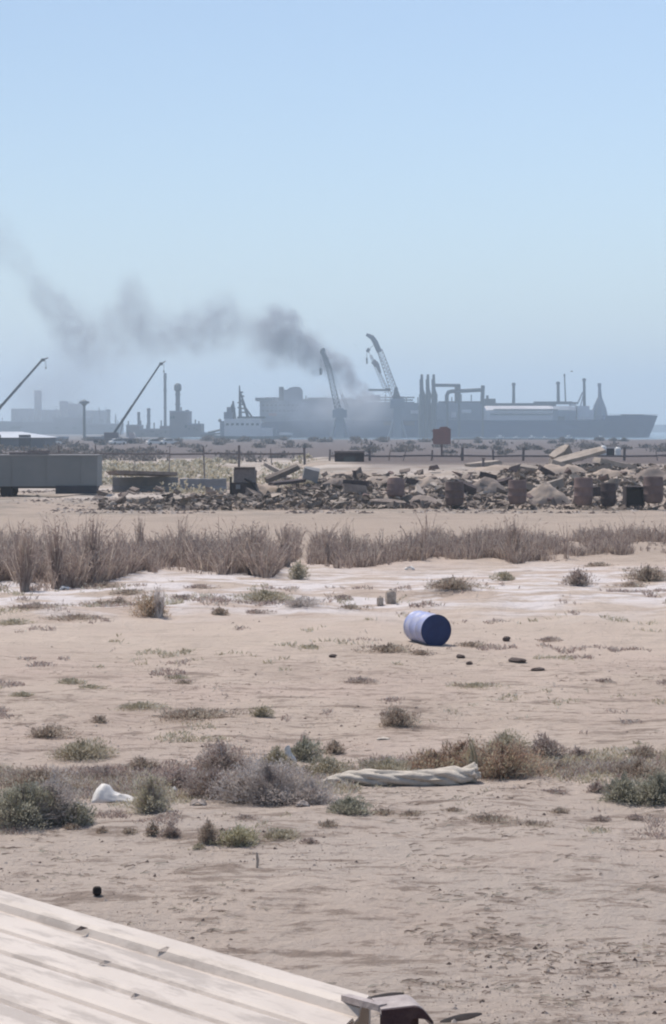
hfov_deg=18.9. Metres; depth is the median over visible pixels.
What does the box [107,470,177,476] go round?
broken board
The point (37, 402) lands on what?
chimney stack
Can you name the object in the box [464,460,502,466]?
concrete slab
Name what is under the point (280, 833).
dry shrub
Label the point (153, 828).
dry shrub
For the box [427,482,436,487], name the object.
concrete chunk
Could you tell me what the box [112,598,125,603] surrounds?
dry shrub
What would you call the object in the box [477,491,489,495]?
concrete chunk
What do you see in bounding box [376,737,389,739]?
plastic scrap
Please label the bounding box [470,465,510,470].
concrete slab
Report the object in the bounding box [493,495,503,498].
concrete chunk
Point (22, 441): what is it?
door
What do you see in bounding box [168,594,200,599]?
weed mat
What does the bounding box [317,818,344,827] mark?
dry shrub
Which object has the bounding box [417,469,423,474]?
concrete chunk
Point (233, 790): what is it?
dry shrub
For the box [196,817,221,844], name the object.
dry shrub
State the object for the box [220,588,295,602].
dry shrub
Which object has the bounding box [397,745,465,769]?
dry shrub
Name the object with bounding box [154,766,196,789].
dry shrub
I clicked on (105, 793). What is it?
plastic sack
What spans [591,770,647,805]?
dry shrub
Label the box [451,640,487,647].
weed mat
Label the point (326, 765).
dry shrub
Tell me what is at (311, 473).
concrete slab
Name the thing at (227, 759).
dry shrub
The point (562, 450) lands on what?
concrete slab
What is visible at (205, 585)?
weed mat
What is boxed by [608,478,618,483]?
concrete chunk
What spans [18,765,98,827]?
dry shrub
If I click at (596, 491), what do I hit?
metal scrap
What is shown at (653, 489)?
rusted barrel
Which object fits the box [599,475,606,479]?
concrete chunk
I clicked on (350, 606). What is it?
weed mat
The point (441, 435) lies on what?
signboard
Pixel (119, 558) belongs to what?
reed bed
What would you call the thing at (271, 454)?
timber fence
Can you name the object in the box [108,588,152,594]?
weed mat
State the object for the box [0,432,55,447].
storage shed
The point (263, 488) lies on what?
dirt mound
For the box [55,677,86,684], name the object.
dry shrub
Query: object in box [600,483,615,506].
rusted barrel
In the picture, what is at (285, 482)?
metal scrap
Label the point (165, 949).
dry leaf
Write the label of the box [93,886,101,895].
rubber ball
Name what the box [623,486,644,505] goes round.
open box
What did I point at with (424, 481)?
dirt mound
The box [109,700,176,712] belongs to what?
weed mat
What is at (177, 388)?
chimney stack
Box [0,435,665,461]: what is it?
scrub
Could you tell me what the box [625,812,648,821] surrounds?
dry shrub
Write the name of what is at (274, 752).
dry shrub
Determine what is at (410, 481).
metal scrap
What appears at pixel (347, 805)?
dry shrub
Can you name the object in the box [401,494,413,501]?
concrete chunk
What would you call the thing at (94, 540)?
tall reed
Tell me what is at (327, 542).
tall reed
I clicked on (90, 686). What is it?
weed mat
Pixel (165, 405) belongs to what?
chimney stack
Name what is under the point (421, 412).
loading arm
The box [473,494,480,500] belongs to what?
concrete chunk
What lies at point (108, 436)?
truck crane
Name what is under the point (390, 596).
jerrycan
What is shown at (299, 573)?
dry shrub
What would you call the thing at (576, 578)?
dry shrub
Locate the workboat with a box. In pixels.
[207,385,292,438]
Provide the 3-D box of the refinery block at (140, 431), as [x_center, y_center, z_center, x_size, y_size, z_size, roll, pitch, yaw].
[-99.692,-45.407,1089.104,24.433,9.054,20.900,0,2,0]
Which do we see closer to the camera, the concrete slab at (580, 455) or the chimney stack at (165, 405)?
the concrete slab at (580, 455)
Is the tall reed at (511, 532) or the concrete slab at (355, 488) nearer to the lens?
the tall reed at (511, 532)
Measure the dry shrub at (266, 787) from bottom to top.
0.616 m
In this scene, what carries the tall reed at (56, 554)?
on the ground at (322, 925)
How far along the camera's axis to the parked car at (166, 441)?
484.96 m
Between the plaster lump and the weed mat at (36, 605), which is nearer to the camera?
the plaster lump
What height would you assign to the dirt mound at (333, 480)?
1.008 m
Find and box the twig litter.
[0,653,665,1023]
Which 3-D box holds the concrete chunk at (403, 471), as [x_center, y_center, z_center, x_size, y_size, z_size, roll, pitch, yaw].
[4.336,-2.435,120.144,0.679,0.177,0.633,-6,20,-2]
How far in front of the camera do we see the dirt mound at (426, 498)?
100.61 m
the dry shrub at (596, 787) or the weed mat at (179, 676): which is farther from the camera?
the weed mat at (179, 676)
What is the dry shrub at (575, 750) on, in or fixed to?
on the ground at (322, 925)
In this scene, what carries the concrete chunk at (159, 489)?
on the ground at (322, 925)
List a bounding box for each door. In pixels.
[19,435,30,447]
[343,457,354,461]
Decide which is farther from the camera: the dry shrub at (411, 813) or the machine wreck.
the machine wreck
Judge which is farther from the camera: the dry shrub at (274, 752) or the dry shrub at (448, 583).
the dry shrub at (448, 583)
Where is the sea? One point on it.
(657, 435)
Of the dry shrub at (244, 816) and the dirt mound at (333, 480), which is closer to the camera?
the dry shrub at (244, 816)
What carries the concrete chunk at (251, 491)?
on the ground at (322, 925)
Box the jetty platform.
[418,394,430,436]
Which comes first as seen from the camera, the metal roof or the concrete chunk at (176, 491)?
the metal roof
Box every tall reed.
[9,518,39,592]
[39,513,69,588]
[79,509,104,580]
[131,511,145,548]
[152,583,165,617]
[213,738,224,768]
[232,522,271,553]
[274,521,297,566]
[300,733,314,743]
[320,524,332,563]
[340,517,353,548]
[419,521,426,560]
[466,734,477,766]
[497,514,526,550]
[558,523,570,558]
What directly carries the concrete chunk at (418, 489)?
on the ground at (322, 925)
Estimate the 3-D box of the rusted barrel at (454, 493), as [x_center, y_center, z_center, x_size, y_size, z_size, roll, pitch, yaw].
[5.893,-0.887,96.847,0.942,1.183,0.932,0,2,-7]
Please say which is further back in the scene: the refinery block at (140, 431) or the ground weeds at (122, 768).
the refinery block at (140, 431)
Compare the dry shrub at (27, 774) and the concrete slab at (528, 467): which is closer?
the dry shrub at (27, 774)
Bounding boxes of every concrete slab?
[263,461,280,471]
[264,464,300,482]
[302,466,319,483]
[342,483,366,493]
[369,499,406,506]
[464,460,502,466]
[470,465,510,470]
[516,463,537,470]
[546,478,563,488]
[548,458,566,465]
[549,444,572,458]
[553,447,605,463]
[585,463,612,472]
[592,457,636,468]
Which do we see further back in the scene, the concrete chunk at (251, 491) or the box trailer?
the box trailer
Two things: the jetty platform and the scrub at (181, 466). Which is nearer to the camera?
the scrub at (181, 466)
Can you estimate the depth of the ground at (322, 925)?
25.63 m
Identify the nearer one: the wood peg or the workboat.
the wood peg
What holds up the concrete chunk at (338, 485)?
on the ground at (322, 925)
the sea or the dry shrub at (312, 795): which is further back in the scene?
the sea
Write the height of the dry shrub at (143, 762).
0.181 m
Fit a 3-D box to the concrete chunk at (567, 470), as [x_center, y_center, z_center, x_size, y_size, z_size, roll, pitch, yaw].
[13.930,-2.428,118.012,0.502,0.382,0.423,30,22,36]
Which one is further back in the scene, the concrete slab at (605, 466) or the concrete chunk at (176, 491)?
the concrete slab at (605, 466)
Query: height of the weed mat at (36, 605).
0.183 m
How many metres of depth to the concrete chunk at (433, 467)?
123.61 m
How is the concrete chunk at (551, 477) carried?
on the ground at (322, 925)
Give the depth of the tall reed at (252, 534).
54.33 m
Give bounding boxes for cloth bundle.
[322,762,480,785]
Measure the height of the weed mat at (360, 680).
0.130 m
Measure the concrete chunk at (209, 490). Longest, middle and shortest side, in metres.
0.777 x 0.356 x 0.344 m
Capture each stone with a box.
[502,636,510,641]
[508,657,526,662]
[531,667,544,670]
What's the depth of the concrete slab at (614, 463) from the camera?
123.08 m
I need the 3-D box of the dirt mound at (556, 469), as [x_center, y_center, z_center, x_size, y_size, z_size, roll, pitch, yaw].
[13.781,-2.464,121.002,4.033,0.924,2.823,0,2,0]
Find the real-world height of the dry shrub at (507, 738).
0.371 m
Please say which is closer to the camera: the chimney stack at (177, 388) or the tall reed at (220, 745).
the tall reed at (220, 745)
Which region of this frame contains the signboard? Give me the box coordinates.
[432,427,450,454]
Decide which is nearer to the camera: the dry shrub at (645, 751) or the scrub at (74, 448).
the dry shrub at (645, 751)
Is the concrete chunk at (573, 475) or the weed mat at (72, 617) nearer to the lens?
the weed mat at (72, 617)
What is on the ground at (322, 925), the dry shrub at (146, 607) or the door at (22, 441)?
the dry shrub at (146, 607)
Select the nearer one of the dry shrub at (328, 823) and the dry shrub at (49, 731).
the dry shrub at (328, 823)
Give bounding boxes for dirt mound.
[256,483,286,494]
[321,478,345,486]
[363,476,399,483]
[407,477,442,487]
[409,495,436,503]
[472,477,505,492]
[526,481,570,503]
[536,464,587,474]
[591,468,634,477]
[633,467,665,480]
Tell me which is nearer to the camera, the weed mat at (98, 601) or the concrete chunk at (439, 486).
the weed mat at (98, 601)
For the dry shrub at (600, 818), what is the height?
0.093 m
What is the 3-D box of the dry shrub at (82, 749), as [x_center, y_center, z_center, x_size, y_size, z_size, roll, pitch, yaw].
[-2.962,2.783,23.585,1.023,0.325,0.808,1,2,15]
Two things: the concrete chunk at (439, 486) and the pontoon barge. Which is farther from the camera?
the pontoon barge
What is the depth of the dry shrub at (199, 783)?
21.02 m
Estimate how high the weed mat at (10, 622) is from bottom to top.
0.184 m
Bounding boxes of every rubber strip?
[371,992,403,997]
[440,1012,481,1022]
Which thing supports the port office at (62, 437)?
on the ground at (322, 925)
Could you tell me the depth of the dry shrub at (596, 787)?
21.39 m
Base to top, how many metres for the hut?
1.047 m
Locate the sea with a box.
[124,430,665,438]
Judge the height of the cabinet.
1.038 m
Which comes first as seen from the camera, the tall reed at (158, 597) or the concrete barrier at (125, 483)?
the tall reed at (158, 597)
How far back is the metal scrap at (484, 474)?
109.70 m
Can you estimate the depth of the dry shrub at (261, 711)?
26.93 m
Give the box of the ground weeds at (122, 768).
[0,581,665,838]
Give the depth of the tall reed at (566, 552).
60.88 m
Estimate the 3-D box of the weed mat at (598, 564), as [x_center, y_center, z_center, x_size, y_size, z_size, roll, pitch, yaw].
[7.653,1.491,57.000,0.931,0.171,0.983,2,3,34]
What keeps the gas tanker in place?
on the sea
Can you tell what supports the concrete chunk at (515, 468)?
on the ground at (322, 925)
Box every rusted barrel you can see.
[387,478,404,498]
[445,481,463,505]
[508,480,526,503]
[574,477,592,505]
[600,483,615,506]
[643,476,663,502]
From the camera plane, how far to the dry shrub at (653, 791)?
20.77 m
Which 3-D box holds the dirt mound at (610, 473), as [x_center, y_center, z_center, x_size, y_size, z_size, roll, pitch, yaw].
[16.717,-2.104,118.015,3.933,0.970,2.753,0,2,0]
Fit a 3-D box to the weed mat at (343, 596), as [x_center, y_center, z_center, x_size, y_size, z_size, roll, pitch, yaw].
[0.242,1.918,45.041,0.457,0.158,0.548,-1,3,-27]
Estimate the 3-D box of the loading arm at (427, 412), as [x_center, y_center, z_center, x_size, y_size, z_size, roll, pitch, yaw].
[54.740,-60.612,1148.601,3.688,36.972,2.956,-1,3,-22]
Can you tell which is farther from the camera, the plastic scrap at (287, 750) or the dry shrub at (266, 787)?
the plastic scrap at (287, 750)
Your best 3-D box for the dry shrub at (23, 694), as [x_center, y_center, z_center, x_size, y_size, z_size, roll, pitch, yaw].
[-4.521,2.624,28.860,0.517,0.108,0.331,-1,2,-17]
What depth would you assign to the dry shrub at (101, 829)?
19.03 m
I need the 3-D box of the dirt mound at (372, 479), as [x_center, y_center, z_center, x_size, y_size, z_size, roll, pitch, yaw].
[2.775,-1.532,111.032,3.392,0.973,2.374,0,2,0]
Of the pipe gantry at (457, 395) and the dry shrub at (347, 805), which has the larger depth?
the pipe gantry at (457, 395)
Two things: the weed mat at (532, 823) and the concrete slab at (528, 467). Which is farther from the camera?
the concrete slab at (528, 467)
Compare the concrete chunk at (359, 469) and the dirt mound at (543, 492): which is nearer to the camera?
the dirt mound at (543, 492)
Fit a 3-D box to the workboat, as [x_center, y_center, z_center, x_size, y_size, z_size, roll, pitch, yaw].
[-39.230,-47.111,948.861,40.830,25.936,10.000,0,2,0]
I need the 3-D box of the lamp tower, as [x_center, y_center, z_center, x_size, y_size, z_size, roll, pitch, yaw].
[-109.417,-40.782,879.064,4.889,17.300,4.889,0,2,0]
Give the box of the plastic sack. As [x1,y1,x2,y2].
[91,784,136,802]
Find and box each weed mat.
[0,618,46,626]
[1,601,68,609]
[38,613,110,622]
[71,600,129,606]
[75,581,139,587]
[78,683,106,689]
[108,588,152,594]
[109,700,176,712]
[157,674,189,678]
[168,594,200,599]
[183,583,220,588]
[245,609,276,613]
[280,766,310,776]
[300,643,320,647]
[333,594,350,599]
[338,603,374,610]
[343,676,386,684]
[404,648,435,655]
[444,681,512,690]
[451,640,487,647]
[503,818,558,828]
[535,636,568,641]
[538,788,571,796]
[582,677,615,683]
[583,561,618,566]
[606,581,649,587]
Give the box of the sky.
[0,0,665,429]
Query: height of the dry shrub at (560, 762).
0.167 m
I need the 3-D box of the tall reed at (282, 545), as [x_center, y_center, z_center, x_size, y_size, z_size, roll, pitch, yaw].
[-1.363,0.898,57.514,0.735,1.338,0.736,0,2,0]
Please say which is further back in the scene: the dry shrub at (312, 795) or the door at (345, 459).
the door at (345, 459)
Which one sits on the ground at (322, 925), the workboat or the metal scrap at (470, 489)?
the metal scrap at (470, 489)
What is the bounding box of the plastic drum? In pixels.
[403,610,450,645]
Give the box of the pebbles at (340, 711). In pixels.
[0,469,665,1023]
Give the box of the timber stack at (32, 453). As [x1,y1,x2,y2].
[9,451,50,454]
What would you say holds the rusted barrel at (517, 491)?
on the ground at (322, 925)
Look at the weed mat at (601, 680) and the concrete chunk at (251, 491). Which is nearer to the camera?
the weed mat at (601, 680)
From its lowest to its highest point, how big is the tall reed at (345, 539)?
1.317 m
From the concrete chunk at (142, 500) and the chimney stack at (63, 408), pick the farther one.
the chimney stack at (63, 408)
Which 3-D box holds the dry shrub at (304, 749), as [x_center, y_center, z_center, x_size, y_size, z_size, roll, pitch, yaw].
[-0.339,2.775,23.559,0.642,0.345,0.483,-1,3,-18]
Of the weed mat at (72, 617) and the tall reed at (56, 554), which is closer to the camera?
the weed mat at (72, 617)
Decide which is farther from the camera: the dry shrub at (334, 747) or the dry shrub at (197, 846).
the dry shrub at (334, 747)
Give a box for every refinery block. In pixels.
[0,414,123,433]
[11,401,106,422]
[126,420,169,436]
[169,407,203,436]
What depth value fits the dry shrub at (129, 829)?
18.95 m
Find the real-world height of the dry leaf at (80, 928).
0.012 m
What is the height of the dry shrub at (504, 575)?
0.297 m
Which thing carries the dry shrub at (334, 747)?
on the ground at (322, 925)
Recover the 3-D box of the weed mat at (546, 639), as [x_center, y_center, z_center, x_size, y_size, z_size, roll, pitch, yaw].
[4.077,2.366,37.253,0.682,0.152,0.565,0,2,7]
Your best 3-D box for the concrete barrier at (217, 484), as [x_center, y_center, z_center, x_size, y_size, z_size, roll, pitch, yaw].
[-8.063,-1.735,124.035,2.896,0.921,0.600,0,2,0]
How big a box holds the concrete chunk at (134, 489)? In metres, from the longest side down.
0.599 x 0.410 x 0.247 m
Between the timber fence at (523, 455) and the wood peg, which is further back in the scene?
the timber fence at (523, 455)
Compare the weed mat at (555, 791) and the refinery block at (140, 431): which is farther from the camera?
the refinery block at (140, 431)
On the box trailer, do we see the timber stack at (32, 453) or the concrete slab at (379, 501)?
the timber stack at (32, 453)
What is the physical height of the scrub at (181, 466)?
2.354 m
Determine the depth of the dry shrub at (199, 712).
26.77 m
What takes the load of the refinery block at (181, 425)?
on the port ground at (75, 436)
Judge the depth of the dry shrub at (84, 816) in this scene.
19.32 m
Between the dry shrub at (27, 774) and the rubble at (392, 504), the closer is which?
the dry shrub at (27, 774)
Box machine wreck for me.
[230,467,256,494]
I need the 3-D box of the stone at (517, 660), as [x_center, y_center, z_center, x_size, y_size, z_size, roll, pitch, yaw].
[3.067,2.467,33.267,0.312,0.088,0.269,0,2,-1]
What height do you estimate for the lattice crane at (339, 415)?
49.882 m
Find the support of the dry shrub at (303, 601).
on the ground at (322, 925)
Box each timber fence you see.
[23,445,305,477]
[329,447,665,460]
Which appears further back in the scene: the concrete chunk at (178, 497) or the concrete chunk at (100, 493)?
the concrete chunk at (100, 493)
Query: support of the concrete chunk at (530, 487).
on the rubble at (392, 504)
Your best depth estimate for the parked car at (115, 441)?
484.98 m
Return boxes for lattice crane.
[319,348,349,437]
[366,333,406,437]
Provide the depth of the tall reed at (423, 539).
59.76 m
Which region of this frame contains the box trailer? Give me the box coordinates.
[0,454,102,496]
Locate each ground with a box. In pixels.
[0,439,665,1023]
[40,432,219,438]
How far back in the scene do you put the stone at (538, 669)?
32.04 m
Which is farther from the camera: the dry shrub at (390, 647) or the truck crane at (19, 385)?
the truck crane at (19, 385)
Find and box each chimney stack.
[33,390,42,420]
[59,401,67,416]
[106,409,110,422]
[137,412,140,424]
[146,408,150,428]
[163,373,166,425]
[174,383,181,410]
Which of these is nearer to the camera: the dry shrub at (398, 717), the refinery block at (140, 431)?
the dry shrub at (398, 717)
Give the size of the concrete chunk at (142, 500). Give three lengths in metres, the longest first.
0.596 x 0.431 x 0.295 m
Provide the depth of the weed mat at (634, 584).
49.51 m
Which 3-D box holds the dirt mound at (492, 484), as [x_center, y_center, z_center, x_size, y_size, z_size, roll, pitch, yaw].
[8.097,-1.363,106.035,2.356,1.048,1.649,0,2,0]
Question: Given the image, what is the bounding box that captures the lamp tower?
[79,400,89,437]
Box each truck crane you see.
[0,357,47,408]
[90,361,164,443]
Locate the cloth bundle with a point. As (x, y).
(449, 775)
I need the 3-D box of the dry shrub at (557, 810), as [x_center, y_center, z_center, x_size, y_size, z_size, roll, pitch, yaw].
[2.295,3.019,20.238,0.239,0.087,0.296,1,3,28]
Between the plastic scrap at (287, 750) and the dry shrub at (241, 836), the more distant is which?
the plastic scrap at (287, 750)
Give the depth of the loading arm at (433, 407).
1147.56 m
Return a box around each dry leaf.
[76,926,86,930]
[98,960,109,964]
[157,946,168,951]
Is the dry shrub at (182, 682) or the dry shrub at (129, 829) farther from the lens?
the dry shrub at (182, 682)
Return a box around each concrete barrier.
[112,476,177,491]
[180,478,226,491]
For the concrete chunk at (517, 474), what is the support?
on the ground at (322, 925)
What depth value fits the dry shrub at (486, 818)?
19.77 m
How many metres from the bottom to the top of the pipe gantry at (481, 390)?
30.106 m
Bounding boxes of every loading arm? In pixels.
[419,374,425,437]
[425,374,431,437]
[431,374,437,437]
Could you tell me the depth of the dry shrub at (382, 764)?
22.77 m
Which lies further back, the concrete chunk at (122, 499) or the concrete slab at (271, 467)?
the concrete slab at (271, 467)
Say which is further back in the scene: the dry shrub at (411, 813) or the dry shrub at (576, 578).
the dry shrub at (576, 578)
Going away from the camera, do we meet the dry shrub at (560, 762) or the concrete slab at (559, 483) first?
the dry shrub at (560, 762)
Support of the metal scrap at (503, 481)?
on the ground at (322, 925)
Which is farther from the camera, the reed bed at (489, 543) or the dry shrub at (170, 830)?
the reed bed at (489, 543)
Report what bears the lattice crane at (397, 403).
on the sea
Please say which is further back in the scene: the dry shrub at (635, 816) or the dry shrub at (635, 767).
the dry shrub at (635, 767)
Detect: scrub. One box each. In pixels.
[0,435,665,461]
[102,453,329,493]
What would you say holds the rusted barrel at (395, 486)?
on the ground at (322, 925)
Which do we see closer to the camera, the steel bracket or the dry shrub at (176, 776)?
the steel bracket
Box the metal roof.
[0,890,370,1023]
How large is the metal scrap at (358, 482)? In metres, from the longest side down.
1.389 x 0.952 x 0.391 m
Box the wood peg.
[256,852,258,867]
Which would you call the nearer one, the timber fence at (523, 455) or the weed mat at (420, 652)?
the weed mat at (420, 652)
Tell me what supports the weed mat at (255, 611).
on the ground at (322, 925)
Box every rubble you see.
[93,463,665,510]
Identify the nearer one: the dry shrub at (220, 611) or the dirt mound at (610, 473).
the dry shrub at (220, 611)
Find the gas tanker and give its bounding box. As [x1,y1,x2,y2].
[255,374,657,436]
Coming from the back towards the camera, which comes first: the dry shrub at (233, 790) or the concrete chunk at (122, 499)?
the concrete chunk at (122, 499)
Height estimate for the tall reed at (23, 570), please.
1.756 m
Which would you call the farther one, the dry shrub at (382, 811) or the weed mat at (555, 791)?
the weed mat at (555, 791)
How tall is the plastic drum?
0.584 m
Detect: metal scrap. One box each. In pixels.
[268,479,305,485]
[343,480,369,487]
[405,478,419,484]
[454,479,476,494]
[479,471,496,479]
[497,476,512,485]
[537,464,554,475]
[593,487,600,496]
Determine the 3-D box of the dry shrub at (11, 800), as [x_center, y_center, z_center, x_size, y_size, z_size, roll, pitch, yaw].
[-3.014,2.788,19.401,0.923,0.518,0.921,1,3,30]
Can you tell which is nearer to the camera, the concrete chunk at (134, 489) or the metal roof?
the metal roof
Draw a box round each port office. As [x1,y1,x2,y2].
[53,436,119,440]
[200,432,215,437]
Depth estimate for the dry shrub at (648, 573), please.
50.89 m
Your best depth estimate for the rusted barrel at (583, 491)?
96.17 m
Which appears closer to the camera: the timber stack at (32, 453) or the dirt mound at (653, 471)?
the timber stack at (32, 453)
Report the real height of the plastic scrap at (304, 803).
0.063 m
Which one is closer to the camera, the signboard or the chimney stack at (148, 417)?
the signboard
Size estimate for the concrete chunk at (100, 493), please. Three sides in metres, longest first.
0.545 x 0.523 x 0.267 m
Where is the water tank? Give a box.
[615,446,620,454]
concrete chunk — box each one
[97,491,108,495]
[114,495,126,504]
[129,486,138,492]
[136,497,148,503]
[154,486,163,491]
[173,488,180,494]
[173,495,182,500]
[206,487,216,493]
[245,487,261,494]
[331,482,342,487]
[351,467,362,477]
[399,468,409,474]
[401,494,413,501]
[414,484,424,494]
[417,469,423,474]
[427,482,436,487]
[429,465,439,469]
[435,485,443,489]
[460,475,470,480]
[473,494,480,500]
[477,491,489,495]
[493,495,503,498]
[495,488,507,493]
[509,464,520,472]
[514,472,524,478]
[527,484,536,491]
[546,475,556,479]
[564,467,571,474]
[570,472,579,479]
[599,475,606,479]
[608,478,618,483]
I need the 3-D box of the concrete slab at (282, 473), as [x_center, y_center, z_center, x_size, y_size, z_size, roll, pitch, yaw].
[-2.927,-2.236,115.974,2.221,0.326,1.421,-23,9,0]
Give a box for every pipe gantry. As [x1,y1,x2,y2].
[435,384,460,436]
[445,385,484,436]
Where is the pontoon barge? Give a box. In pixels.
[452,438,574,438]
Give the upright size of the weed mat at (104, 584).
0.211 m
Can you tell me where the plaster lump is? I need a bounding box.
[190,798,206,805]
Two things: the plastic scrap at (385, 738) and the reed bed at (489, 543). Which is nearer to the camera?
the plastic scrap at (385, 738)
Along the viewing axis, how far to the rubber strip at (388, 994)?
13.78 m
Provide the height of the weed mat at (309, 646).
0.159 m
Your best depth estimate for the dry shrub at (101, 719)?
26.44 m
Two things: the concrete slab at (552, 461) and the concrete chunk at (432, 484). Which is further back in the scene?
the concrete slab at (552, 461)
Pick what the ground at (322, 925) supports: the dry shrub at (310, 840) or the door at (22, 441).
the dry shrub at (310, 840)
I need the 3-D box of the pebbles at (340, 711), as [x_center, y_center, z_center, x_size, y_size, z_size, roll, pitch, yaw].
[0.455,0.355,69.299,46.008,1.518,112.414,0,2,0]
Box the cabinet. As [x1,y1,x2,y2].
[606,447,614,454]
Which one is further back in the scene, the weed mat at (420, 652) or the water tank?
the water tank
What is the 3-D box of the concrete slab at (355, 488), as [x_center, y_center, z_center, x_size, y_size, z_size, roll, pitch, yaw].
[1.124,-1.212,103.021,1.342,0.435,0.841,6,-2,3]
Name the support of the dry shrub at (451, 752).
on the ground at (322, 925)
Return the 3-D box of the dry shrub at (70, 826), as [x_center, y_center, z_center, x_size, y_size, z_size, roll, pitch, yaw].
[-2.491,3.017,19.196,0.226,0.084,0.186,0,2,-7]
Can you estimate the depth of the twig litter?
16.39 m
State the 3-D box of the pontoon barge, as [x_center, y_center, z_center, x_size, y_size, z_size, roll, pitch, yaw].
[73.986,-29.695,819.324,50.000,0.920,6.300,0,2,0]
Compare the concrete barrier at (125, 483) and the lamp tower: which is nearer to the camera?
the concrete barrier at (125, 483)
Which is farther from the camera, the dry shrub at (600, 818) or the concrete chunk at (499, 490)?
the concrete chunk at (499, 490)
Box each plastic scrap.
[284,745,296,762]
[295,800,309,806]
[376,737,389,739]
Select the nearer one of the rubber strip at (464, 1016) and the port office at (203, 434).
the rubber strip at (464, 1016)
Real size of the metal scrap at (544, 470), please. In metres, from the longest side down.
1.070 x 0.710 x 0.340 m
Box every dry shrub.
[0,763,103,789]
[0,774,70,829]
[8,690,34,696]
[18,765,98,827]
[25,722,80,739]
[44,734,119,762]
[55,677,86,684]
[56,798,96,826]
[62,823,85,829]
[71,764,135,778]
[88,714,112,723]
[95,825,109,832]
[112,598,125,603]
[121,826,138,834]
[123,591,170,616]
[125,767,176,814]
[126,755,163,770]
[143,819,162,836]
[148,706,250,724]
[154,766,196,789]
[156,817,183,838]
[174,679,190,684]
[179,764,234,799]
[186,744,259,772]
[188,841,206,849]
[195,746,342,806]
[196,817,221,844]
[209,821,263,846]
[210,606,230,615]
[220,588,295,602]
[221,773,256,803]
[229,813,262,820]
[243,702,275,718]
[256,745,301,767]
[258,826,301,841]
[274,594,327,607]
[275,775,344,805]
[283,734,327,761]
[288,559,312,579]
[299,836,323,844]
[300,753,356,775]
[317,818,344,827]
[321,739,346,754]
[325,794,376,816]
[351,642,420,653]
[354,755,417,770]
[370,806,394,815]
[378,704,426,727]
[395,809,427,816]
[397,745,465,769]
[423,574,488,590]
[437,735,481,766]
[439,807,463,811]
[454,731,568,781]
[463,811,517,823]
[475,728,534,754]
[487,570,516,580]
[524,731,570,758]
[528,758,595,773]
[549,806,570,813]
[558,565,599,586]
[562,745,590,756]
[583,778,604,792]
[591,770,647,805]
[591,814,611,822]
[599,753,665,780]
[618,563,665,581]
[623,768,665,806]
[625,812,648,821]
[628,744,665,758]
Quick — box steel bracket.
[341,994,433,1023]
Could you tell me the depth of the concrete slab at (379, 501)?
97.71 m
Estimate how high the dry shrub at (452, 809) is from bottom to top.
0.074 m
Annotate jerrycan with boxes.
[377,596,383,604]
[385,589,395,603]
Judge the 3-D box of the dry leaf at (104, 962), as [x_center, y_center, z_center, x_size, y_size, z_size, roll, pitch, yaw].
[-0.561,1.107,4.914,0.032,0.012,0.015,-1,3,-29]
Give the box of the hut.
[334,451,364,461]
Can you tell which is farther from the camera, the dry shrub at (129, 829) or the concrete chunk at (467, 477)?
the concrete chunk at (467, 477)
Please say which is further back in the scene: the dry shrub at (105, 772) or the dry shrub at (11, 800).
the dry shrub at (105, 772)
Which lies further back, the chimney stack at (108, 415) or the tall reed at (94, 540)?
the chimney stack at (108, 415)
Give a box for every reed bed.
[0,509,307,591]
[303,506,665,568]
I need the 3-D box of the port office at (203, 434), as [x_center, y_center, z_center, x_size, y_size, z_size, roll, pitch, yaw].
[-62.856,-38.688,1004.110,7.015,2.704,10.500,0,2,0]
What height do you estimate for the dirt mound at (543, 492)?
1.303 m
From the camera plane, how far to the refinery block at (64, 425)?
1598.70 m
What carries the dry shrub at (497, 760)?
on the ground at (322, 925)
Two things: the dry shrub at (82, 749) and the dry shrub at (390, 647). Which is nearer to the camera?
the dry shrub at (82, 749)
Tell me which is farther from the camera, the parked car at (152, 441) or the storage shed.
the parked car at (152, 441)
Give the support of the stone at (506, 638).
on the ground at (322, 925)
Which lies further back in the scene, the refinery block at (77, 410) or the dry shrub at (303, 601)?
the refinery block at (77, 410)
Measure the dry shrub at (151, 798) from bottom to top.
0.499 m
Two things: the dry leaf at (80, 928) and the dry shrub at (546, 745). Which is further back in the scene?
the dry shrub at (546, 745)
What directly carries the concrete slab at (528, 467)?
on the ground at (322, 925)
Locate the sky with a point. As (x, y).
(228, 194)
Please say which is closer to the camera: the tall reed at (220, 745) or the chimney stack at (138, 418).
the tall reed at (220, 745)
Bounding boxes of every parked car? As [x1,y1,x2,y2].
[108,439,126,444]
[146,439,164,444]
[162,439,177,444]
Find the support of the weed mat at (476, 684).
on the ground at (322, 925)
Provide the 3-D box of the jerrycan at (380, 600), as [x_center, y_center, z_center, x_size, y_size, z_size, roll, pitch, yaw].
[1.037,1.946,43.901,0.146,0.207,0.146,0,2,5]
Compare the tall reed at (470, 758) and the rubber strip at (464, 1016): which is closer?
the rubber strip at (464, 1016)

